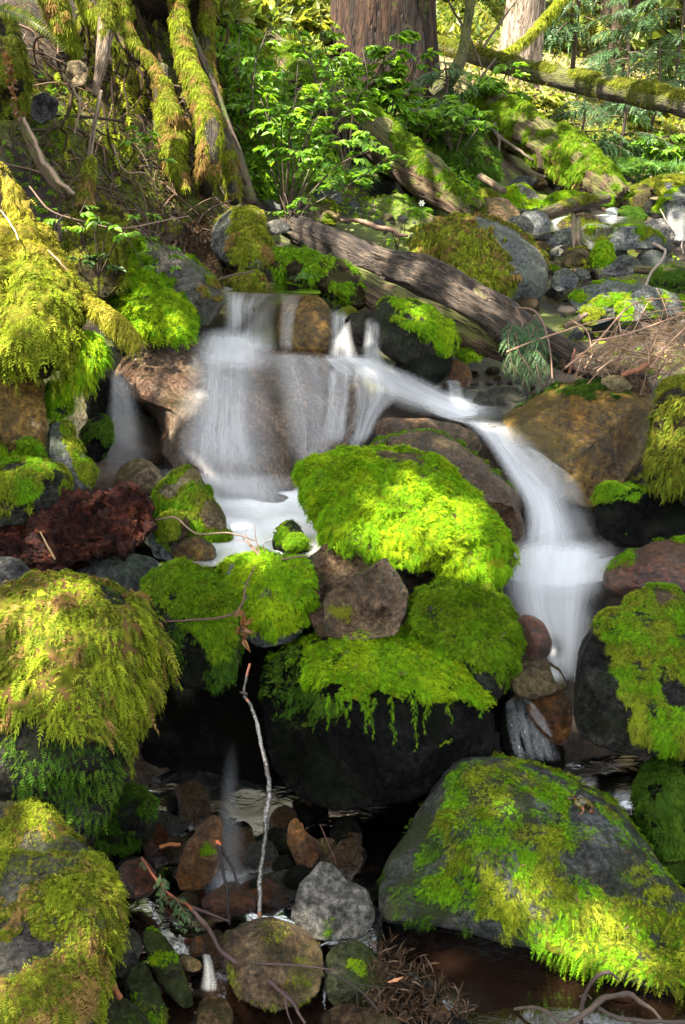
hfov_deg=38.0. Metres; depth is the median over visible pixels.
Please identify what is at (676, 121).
fern
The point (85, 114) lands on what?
leaf litter
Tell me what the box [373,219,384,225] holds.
pebble
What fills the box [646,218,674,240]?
stone
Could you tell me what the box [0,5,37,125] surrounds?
mossy mound
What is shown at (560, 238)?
stone
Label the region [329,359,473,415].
stream
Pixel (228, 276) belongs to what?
twig
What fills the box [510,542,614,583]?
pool
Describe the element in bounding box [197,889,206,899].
pebble
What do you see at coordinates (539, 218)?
stone
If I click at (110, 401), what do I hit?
boulder
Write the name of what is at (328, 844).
twig
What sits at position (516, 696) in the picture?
pebble
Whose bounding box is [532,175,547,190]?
pebble
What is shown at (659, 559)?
boulder
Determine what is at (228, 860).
twig
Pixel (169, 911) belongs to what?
pebble
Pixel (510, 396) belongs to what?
stone
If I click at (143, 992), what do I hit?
stone
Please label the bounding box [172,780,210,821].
pebble
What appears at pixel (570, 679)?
pebble
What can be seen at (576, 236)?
wood stub
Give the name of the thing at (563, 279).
boulder
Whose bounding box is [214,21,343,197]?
undergrowth
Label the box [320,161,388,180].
fern
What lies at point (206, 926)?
fallen branch
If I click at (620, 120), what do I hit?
fern
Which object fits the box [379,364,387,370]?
pebble
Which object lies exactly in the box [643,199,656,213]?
stone
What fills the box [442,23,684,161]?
undergrowth
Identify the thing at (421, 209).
flower
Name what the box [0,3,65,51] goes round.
fern frond
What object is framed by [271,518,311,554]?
stone
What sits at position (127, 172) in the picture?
twig
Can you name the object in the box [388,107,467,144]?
shrub
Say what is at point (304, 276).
fern
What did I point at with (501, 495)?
boulder
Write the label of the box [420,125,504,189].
root mass
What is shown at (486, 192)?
stone
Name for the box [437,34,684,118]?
fallen log
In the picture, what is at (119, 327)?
branch
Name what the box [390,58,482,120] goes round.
young conifer
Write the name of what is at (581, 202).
log
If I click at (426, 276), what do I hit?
log
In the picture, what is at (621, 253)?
pebble
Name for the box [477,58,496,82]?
twig
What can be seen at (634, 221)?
stream
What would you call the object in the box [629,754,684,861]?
boulder
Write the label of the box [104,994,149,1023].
stone
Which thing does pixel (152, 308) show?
mossy mound
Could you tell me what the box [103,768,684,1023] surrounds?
pool
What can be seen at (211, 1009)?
stone
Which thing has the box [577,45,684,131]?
young conifer
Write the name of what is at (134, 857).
pebble
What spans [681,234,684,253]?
twig
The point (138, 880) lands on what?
stone
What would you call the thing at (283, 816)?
pebble
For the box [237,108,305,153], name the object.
shrub
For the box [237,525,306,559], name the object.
twig
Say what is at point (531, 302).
pebble
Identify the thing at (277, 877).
pebble
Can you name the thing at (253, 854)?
pebble
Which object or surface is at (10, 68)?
dead frond
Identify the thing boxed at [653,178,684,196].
stone
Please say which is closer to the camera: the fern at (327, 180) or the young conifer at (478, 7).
the fern at (327, 180)
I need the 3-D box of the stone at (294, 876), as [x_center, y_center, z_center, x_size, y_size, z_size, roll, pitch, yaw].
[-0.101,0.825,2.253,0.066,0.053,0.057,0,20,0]
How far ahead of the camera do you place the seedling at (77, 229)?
3.42 m
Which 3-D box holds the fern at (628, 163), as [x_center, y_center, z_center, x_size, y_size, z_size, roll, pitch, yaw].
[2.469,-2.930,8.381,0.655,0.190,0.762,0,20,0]
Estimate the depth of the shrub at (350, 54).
7.29 m
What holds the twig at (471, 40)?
on the ground
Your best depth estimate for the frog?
2.21 m
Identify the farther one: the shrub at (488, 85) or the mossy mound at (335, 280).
the shrub at (488, 85)
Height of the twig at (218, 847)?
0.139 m
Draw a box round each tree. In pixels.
[29,0,294,205]
[328,0,441,107]
[499,0,545,90]
[597,0,611,55]
[609,0,626,74]
[627,0,642,56]
[670,1,680,28]
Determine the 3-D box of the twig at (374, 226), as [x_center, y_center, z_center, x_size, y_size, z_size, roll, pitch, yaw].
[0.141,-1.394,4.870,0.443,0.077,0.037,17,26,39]
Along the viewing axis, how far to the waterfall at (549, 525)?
3.13 m
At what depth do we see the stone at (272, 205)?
5.20 m
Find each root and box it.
[514,1005,564,1023]
[566,991,663,1023]
[580,970,619,1012]
[597,1006,684,1023]
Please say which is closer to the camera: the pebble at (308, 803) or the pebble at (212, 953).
the pebble at (212, 953)
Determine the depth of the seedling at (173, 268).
3.69 m
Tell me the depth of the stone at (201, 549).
2.79 m
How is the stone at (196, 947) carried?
on the pebble at (207, 963)
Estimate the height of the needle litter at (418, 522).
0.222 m
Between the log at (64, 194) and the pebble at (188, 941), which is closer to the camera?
the pebble at (188, 941)
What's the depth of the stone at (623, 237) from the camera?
5.67 m
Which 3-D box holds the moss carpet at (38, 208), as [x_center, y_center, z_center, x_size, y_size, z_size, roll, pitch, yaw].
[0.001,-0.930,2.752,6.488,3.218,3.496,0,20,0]
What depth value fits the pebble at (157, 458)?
3.58 m
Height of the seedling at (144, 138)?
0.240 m
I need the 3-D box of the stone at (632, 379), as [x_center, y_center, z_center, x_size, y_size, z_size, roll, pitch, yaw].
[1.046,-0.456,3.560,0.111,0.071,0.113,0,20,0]
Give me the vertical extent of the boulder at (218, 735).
0.771 m
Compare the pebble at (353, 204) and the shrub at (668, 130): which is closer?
the pebble at (353, 204)
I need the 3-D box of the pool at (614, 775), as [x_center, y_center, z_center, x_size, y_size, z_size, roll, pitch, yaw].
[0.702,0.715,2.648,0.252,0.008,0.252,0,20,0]
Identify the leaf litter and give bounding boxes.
[0,0,227,262]
[176,208,233,280]
[447,56,684,174]
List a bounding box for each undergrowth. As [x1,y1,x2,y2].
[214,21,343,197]
[216,0,684,51]
[244,0,332,62]
[353,90,490,190]
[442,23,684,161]
[590,134,684,183]
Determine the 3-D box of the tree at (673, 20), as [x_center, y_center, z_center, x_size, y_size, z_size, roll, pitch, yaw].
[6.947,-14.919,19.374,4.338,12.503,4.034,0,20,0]
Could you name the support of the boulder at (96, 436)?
on the ground
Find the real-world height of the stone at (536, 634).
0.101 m
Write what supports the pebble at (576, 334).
on the ground
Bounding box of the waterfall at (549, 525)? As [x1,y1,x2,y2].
[476,423,554,540]
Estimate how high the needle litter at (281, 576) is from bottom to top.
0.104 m
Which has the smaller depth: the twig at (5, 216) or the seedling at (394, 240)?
the twig at (5, 216)
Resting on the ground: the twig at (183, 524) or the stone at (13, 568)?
the stone at (13, 568)
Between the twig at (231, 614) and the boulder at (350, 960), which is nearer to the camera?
the boulder at (350, 960)
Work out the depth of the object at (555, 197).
6.38 m
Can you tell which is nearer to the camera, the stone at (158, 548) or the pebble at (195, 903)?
the pebble at (195, 903)
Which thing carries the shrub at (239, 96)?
on the ground
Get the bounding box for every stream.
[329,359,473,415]
[523,210,644,234]
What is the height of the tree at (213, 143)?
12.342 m
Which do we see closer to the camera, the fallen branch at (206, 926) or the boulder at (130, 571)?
the fallen branch at (206, 926)
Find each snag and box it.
[75,90,102,212]
[92,0,121,96]
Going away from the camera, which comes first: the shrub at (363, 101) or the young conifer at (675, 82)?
the shrub at (363, 101)
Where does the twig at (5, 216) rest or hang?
on the mossy mound at (43, 320)
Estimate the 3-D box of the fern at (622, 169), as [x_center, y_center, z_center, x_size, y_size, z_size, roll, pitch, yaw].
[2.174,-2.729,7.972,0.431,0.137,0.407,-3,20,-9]
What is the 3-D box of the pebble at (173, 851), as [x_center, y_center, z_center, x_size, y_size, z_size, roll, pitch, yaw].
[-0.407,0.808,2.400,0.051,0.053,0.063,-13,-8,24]
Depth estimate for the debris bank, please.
1.94 m
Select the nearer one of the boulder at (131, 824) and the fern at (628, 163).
the boulder at (131, 824)
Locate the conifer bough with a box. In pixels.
[498,307,560,392]
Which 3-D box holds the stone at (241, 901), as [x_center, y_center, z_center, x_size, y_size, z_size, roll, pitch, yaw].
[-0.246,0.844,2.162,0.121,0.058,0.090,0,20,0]
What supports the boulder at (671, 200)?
on the ground
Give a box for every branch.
[76,280,147,360]
[139,856,340,1023]
[501,0,569,54]
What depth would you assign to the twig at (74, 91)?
3.94 m
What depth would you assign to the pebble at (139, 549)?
3.13 m
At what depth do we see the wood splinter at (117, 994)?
1.84 m
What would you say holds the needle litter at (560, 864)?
on the boulder at (445, 861)
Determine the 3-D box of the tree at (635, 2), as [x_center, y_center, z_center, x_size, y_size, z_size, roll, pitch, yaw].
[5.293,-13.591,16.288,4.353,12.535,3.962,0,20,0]
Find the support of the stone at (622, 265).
on the ground
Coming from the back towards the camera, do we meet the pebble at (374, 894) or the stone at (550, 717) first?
the stone at (550, 717)
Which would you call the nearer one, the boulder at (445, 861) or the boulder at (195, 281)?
the boulder at (445, 861)
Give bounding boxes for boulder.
[0,373,48,459]
[0,454,74,526]
[0,568,182,838]
[0,796,131,1023]
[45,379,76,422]
[47,418,99,491]
[74,553,161,592]
[78,413,115,462]
[84,346,150,419]
[92,782,160,858]
[114,338,365,496]
[125,235,223,326]
[139,555,244,696]
[141,625,514,780]
[211,204,275,272]
[215,545,320,647]
[222,917,323,1013]
[258,624,496,810]
[276,294,336,354]
[290,443,521,591]
[307,543,371,637]
[323,558,408,640]
[323,940,386,1008]
[370,428,524,571]
[371,295,461,362]
[376,751,684,1002]
[402,211,549,300]
[402,575,527,700]
[408,223,427,233]
[482,197,519,220]
[495,377,653,509]
[550,268,578,292]
[573,603,684,761]
[590,480,684,547]
[600,534,684,596]
[620,581,684,625]
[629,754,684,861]
[651,184,684,214]
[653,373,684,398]
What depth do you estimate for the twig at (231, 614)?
2.41 m
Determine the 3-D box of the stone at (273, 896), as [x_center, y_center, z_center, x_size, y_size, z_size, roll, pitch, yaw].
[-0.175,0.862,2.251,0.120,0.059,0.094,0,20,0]
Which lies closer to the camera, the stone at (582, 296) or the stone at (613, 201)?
the stone at (582, 296)
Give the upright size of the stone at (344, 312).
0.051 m
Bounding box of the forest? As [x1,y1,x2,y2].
[440,0,684,71]
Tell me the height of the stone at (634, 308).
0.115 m
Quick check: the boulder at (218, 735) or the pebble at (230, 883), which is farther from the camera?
the boulder at (218, 735)
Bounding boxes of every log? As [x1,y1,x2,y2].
[17,117,72,200]
[253,22,489,213]
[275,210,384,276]
[353,265,508,361]
[370,245,647,379]
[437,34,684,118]
[464,87,635,214]
[477,173,506,193]
[536,192,610,218]
[633,266,684,274]
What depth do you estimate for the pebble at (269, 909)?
2.21 m
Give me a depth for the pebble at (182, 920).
2.18 m
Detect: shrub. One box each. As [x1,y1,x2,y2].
[216,29,306,145]
[220,19,261,49]
[225,53,376,210]
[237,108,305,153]
[262,123,407,213]
[276,30,401,173]
[298,8,339,35]
[320,52,385,110]
[324,33,351,80]
[334,64,372,101]
[354,30,444,125]
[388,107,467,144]
[414,104,493,151]
[417,94,499,130]
[454,62,533,103]
[527,91,586,121]
[610,108,679,141]
[624,131,684,161]
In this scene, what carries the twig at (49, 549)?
attached to the rotten wood
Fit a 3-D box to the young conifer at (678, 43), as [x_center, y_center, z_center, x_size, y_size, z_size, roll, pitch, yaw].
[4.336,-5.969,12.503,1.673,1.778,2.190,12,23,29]
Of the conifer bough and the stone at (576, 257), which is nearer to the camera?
the conifer bough
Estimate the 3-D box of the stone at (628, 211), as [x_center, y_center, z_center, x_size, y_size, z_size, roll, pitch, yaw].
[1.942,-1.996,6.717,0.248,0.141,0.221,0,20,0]
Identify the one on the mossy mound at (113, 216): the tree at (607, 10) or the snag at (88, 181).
the snag at (88, 181)
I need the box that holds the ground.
[0,0,684,860]
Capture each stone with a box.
[0,556,30,587]
[30,92,58,123]
[65,60,88,87]
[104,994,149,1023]
[111,928,141,977]
[116,458,163,496]
[116,858,156,897]
[124,962,170,1023]
[137,722,180,747]
[143,926,192,1007]
[149,464,233,542]
[149,531,170,559]
[154,508,194,542]
[172,536,216,561]
[175,814,223,890]
[179,955,201,971]
[189,935,203,956]
[197,995,233,1023]
[201,886,256,917]
[240,877,289,908]
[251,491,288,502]
[264,199,280,211]
[267,220,289,234]
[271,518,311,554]
[283,864,310,889]
[287,818,319,867]
[291,862,374,941]
[310,184,341,203]
[313,198,341,226]
[318,837,335,858]
[321,1003,401,1023]
[334,306,356,318]
[344,312,372,344]
[374,417,482,452]
[393,354,452,388]
[429,1006,450,1021]
[448,359,471,387]
[473,386,526,406]
[476,186,500,198]
[498,182,544,211]
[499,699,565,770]
[508,216,534,236]
[509,657,566,699]
[517,614,551,658]
[521,211,550,227]
[526,689,571,745]
[533,227,550,238]
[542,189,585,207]
[546,227,571,247]
[548,262,568,272]
[550,247,562,255]
[551,212,599,234]
[563,245,595,269]
[567,277,684,319]
[573,268,590,279]
[578,291,630,327]
[581,222,666,253]
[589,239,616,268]
[599,191,615,208]
[601,255,639,276]
[601,375,631,392]
[613,205,649,220]
[613,298,644,325]
[625,374,651,396]
[629,182,650,207]
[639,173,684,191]
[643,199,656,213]
[645,264,684,292]
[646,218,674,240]
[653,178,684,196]
[676,320,684,343]
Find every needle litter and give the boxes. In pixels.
[2,803,105,927]
[14,580,138,681]
[245,557,307,611]
[316,461,494,566]
[322,638,453,678]
[438,601,513,646]
[461,761,655,939]
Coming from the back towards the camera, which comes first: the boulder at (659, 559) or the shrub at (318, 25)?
the shrub at (318, 25)
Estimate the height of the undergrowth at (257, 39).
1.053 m
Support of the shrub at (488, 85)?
on the fallen log at (564, 156)
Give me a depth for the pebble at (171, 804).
2.54 m
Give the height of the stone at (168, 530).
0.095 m
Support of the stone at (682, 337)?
on the twig heap
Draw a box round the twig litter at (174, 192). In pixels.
[0,24,239,254]
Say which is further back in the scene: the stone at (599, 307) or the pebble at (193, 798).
the stone at (599, 307)
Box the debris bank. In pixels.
[375,948,470,1023]
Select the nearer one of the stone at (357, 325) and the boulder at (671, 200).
the stone at (357, 325)
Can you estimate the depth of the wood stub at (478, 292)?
3.94 m
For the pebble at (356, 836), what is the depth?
2.42 m
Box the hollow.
[367,180,415,197]
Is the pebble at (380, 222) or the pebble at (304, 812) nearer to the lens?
the pebble at (304, 812)
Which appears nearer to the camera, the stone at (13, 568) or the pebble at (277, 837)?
the pebble at (277, 837)
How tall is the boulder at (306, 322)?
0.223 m
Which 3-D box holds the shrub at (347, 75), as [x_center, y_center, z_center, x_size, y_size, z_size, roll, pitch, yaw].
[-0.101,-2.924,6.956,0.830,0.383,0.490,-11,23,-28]
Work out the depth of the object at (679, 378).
3.28 m
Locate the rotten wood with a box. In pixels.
[0,479,157,573]
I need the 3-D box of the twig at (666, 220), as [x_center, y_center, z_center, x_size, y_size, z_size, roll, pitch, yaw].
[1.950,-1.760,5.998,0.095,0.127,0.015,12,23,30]
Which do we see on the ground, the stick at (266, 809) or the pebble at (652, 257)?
the pebble at (652, 257)
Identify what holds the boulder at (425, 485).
on the ground
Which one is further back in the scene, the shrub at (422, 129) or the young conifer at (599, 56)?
the young conifer at (599, 56)
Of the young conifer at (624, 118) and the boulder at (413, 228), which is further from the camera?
the young conifer at (624, 118)
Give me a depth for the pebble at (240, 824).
2.46 m
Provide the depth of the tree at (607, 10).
16.67 m
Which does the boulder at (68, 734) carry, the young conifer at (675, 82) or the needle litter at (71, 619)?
the needle litter at (71, 619)
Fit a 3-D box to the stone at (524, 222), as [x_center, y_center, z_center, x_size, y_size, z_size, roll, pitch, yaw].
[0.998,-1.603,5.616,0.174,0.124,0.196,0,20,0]
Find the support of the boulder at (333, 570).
on the boulder at (339, 737)
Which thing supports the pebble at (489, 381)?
on the ground
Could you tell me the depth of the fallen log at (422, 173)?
5.92 m
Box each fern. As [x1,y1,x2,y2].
[286,272,316,283]
[302,169,374,190]
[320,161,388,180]
[393,93,442,109]
[577,110,672,125]
[577,121,626,136]
[610,152,674,175]
[618,165,637,172]
[630,157,684,174]
[643,114,684,127]
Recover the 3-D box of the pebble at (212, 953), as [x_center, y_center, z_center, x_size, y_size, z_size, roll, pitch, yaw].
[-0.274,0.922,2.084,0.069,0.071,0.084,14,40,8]
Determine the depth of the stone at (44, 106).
3.97 m
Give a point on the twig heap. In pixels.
(649, 357)
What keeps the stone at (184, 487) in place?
on the pool at (242, 514)
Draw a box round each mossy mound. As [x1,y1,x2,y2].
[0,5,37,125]
[0,162,89,401]
[60,201,137,299]
[60,329,114,412]
[107,259,202,351]
[223,269,268,292]
[269,244,365,310]
[453,346,483,364]
[640,382,684,504]
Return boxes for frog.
[567,794,594,814]
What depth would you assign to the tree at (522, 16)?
11.20 m
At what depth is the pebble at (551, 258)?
5.42 m
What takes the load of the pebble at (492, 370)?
on the ground
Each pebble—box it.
[116,856,154,871]
[132,544,143,553]
[140,547,153,557]
[141,823,169,856]
[150,452,164,464]
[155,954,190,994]
[156,810,171,833]
[162,906,176,916]
[165,835,183,855]
[166,795,177,811]
[168,890,200,908]
[169,814,188,832]
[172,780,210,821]
[177,898,198,917]
[181,916,191,922]
[183,937,194,944]
[189,956,212,975]
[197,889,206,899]
[199,930,223,968]
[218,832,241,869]
[220,881,239,887]
[227,827,255,863]
[234,821,252,829]
[245,840,278,866]
[249,878,256,888]
[257,850,278,867]
[258,828,287,853]
[266,907,272,912]
[269,805,299,829]
[271,869,296,901]
[272,855,295,871]
[284,845,291,854]
[292,799,300,806]
[292,799,312,807]
[293,802,314,822]
[311,803,328,814]
[326,837,366,868]
[329,816,360,838]
[334,835,349,844]
[341,832,362,844]
[347,201,358,209]
[370,883,379,902]
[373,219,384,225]
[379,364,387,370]
[380,213,393,221]
[397,215,407,222]
[435,386,446,390]
[484,379,496,384]
[485,366,499,374]
[494,375,501,380]
[510,179,527,184]
[512,692,518,699]
[515,175,536,186]
[515,297,538,313]
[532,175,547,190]
[544,288,560,298]
[546,252,554,260]
[554,294,563,300]
[565,675,574,682]
[567,328,585,339]
[576,208,590,211]
[588,269,598,279]
[591,319,617,328]
[615,251,627,257]
[624,176,635,182]
[630,322,641,327]
[636,249,667,265]
[653,241,674,252]
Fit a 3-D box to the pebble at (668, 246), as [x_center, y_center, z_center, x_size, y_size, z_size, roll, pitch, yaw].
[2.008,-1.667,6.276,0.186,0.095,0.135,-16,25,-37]
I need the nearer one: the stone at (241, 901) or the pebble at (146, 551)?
the stone at (241, 901)
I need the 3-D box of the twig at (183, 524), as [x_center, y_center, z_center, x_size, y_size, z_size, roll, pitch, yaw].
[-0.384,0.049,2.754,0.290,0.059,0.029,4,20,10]
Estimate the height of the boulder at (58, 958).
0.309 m
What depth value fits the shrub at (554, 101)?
9.48 m
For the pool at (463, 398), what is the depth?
3.70 m
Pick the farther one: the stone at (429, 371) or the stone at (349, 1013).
the stone at (429, 371)
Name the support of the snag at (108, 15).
on the ground
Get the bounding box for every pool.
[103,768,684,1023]
[109,486,319,566]
[219,280,320,293]
[415,382,521,426]
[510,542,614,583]
[562,755,643,809]
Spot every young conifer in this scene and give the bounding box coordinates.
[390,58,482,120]
[440,0,505,28]
[488,0,637,50]
[496,0,601,68]
[548,95,646,159]
[565,0,655,95]
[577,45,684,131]
[578,39,673,165]
[597,0,682,23]
[602,0,684,88]
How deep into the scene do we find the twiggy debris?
1.93 m
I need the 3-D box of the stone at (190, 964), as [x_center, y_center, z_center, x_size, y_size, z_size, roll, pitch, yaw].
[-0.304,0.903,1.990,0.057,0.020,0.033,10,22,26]
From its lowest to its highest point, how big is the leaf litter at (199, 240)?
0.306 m
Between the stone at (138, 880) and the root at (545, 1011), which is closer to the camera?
the root at (545, 1011)
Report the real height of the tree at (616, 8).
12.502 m
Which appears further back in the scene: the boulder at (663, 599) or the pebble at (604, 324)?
the pebble at (604, 324)
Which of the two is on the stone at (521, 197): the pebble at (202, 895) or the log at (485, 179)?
the log at (485, 179)
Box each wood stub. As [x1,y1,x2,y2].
[472,278,486,300]
[571,212,581,247]
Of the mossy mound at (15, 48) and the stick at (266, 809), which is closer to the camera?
the stick at (266, 809)
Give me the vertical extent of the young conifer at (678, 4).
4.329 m
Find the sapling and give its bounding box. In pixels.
[429,0,521,100]
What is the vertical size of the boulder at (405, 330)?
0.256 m
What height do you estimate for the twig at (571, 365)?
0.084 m
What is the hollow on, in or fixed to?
on the ground
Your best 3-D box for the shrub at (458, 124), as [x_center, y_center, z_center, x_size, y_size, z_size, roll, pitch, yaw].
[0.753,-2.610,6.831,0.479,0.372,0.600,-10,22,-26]
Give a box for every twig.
[0,209,18,240]
[29,186,188,228]
[40,531,54,559]
[48,250,67,270]
[73,87,80,133]
[111,143,159,207]
[154,516,254,540]
[159,842,180,848]
[163,565,255,621]
[215,840,229,924]
[218,271,254,280]
[218,841,238,887]
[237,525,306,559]
[319,824,335,863]
[325,970,394,1011]
[337,217,407,236]
[448,0,482,69]
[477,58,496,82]
[481,2,514,48]
[488,128,533,161]
[494,122,500,150]
[563,313,588,328]
[568,349,575,373]
[645,242,666,285]
[660,209,672,230]
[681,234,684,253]
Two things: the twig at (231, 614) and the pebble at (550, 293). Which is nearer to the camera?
the twig at (231, 614)
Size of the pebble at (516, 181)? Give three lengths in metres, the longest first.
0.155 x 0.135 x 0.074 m
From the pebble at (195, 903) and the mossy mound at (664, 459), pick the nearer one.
the pebble at (195, 903)
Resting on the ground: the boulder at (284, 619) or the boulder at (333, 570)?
the boulder at (284, 619)
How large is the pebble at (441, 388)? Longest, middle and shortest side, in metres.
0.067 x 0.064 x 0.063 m
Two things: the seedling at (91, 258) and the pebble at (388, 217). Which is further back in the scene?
the pebble at (388, 217)
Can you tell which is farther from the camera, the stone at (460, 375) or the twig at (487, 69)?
the twig at (487, 69)
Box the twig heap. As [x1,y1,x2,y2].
[506,288,684,406]
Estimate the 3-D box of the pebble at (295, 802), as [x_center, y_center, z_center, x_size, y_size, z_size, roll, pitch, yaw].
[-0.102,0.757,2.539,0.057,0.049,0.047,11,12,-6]
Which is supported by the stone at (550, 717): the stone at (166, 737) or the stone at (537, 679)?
the stone at (537, 679)
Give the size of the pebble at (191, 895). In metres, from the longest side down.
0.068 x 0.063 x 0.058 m
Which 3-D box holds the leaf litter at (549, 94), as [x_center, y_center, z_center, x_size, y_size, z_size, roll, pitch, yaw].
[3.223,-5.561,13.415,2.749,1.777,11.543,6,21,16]
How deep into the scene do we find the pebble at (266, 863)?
2.34 m
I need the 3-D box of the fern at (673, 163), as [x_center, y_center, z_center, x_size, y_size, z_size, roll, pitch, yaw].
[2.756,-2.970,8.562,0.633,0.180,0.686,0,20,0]
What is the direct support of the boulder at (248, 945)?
on the pool at (501, 982)
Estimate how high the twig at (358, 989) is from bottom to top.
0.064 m
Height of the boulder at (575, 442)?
0.375 m
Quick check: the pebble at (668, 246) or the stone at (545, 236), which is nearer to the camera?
the stone at (545, 236)
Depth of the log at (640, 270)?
4.96 m
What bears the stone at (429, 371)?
on the stream at (454, 410)
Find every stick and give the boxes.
[22,117,75,195]
[239,663,271,917]
[620,363,648,376]
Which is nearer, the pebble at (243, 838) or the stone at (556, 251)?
the pebble at (243, 838)
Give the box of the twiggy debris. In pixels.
[359,927,480,1023]
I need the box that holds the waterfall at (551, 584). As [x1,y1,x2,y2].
[520,549,587,678]
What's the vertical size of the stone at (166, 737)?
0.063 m
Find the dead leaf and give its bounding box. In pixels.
[233,607,254,652]
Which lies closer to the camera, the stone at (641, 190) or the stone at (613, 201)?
the stone at (613, 201)
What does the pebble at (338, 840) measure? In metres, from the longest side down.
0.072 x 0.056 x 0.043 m
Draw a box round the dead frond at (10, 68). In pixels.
[0,44,26,121]
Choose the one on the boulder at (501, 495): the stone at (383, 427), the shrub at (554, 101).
the stone at (383, 427)
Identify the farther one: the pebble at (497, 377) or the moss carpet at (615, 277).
the moss carpet at (615, 277)
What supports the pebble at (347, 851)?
on the pool at (501, 982)
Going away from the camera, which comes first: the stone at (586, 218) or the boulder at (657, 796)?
the boulder at (657, 796)
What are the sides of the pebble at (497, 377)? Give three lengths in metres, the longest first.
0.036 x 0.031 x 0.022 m
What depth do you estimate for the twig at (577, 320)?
4.09 m
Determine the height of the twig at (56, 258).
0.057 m
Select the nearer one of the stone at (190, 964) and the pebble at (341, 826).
the stone at (190, 964)
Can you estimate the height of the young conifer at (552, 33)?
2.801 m
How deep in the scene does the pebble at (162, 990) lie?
2.00 m
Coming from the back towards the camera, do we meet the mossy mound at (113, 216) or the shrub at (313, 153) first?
the shrub at (313, 153)
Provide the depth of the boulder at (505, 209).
6.00 m
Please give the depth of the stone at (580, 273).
5.00 m
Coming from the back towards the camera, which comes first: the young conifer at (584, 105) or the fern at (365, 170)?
the young conifer at (584, 105)
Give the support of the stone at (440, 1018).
on the debris bank
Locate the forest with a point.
(657, 34)
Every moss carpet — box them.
[0,58,681,485]
[24,65,224,235]
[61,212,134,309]
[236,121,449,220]
[504,259,683,353]
[544,241,683,318]
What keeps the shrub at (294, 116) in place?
on the ground
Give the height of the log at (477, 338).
0.333 m
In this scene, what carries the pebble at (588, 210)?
on the ground
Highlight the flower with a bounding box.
[410,200,432,226]
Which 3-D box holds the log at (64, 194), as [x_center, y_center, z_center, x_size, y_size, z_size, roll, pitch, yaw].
[-1.101,-1.292,3.638,0.314,0.290,0.066,18,27,41]
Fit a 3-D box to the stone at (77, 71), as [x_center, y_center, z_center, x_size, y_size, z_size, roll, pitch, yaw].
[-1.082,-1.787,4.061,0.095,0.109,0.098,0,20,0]
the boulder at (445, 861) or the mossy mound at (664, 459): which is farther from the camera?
the mossy mound at (664, 459)
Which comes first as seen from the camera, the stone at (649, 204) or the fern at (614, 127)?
the stone at (649, 204)
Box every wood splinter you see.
[109,983,122,1000]
[388,977,402,982]
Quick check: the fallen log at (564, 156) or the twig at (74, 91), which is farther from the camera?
the fallen log at (564, 156)
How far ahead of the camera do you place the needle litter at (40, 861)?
1.81 m
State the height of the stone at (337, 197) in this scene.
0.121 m
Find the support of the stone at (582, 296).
on the ground
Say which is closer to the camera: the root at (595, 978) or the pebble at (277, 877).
the root at (595, 978)
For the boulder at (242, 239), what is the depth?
4.25 m
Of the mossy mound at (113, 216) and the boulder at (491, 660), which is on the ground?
the mossy mound at (113, 216)
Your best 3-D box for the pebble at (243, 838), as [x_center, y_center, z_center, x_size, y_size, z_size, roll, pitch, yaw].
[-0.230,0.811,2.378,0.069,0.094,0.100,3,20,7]
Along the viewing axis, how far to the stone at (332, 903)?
2.07 m
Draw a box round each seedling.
[44,197,161,277]
[66,252,125,297]
[120,116,177,175]
[124,217,184,273]
[264,193,318,221]
[383,217,409,250]
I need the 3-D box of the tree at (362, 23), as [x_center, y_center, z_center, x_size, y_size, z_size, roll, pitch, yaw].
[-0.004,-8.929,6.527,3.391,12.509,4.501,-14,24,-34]
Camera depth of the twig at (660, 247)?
4.60 m
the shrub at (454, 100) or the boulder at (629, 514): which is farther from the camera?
the shrub at (454, 100)
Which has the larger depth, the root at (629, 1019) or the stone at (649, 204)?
the stone at (649, 204)
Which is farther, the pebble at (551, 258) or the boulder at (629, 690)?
the pebble at (551, 258)
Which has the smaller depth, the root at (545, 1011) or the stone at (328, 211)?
the root at (545, 1011)
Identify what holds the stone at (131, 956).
on the pool at (501, 982)
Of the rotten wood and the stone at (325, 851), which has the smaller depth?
the stone at (325, 851)
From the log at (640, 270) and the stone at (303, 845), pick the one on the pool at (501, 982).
the stone at (303, 845)
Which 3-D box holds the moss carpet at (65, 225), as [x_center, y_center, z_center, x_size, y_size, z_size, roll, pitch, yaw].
[-0.963,-1.011,3.983,0.283,0.376,0.566,0,20,0]
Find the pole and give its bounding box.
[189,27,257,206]
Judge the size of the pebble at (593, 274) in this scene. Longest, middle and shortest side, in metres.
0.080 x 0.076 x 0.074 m
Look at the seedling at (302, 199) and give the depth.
4.67 m

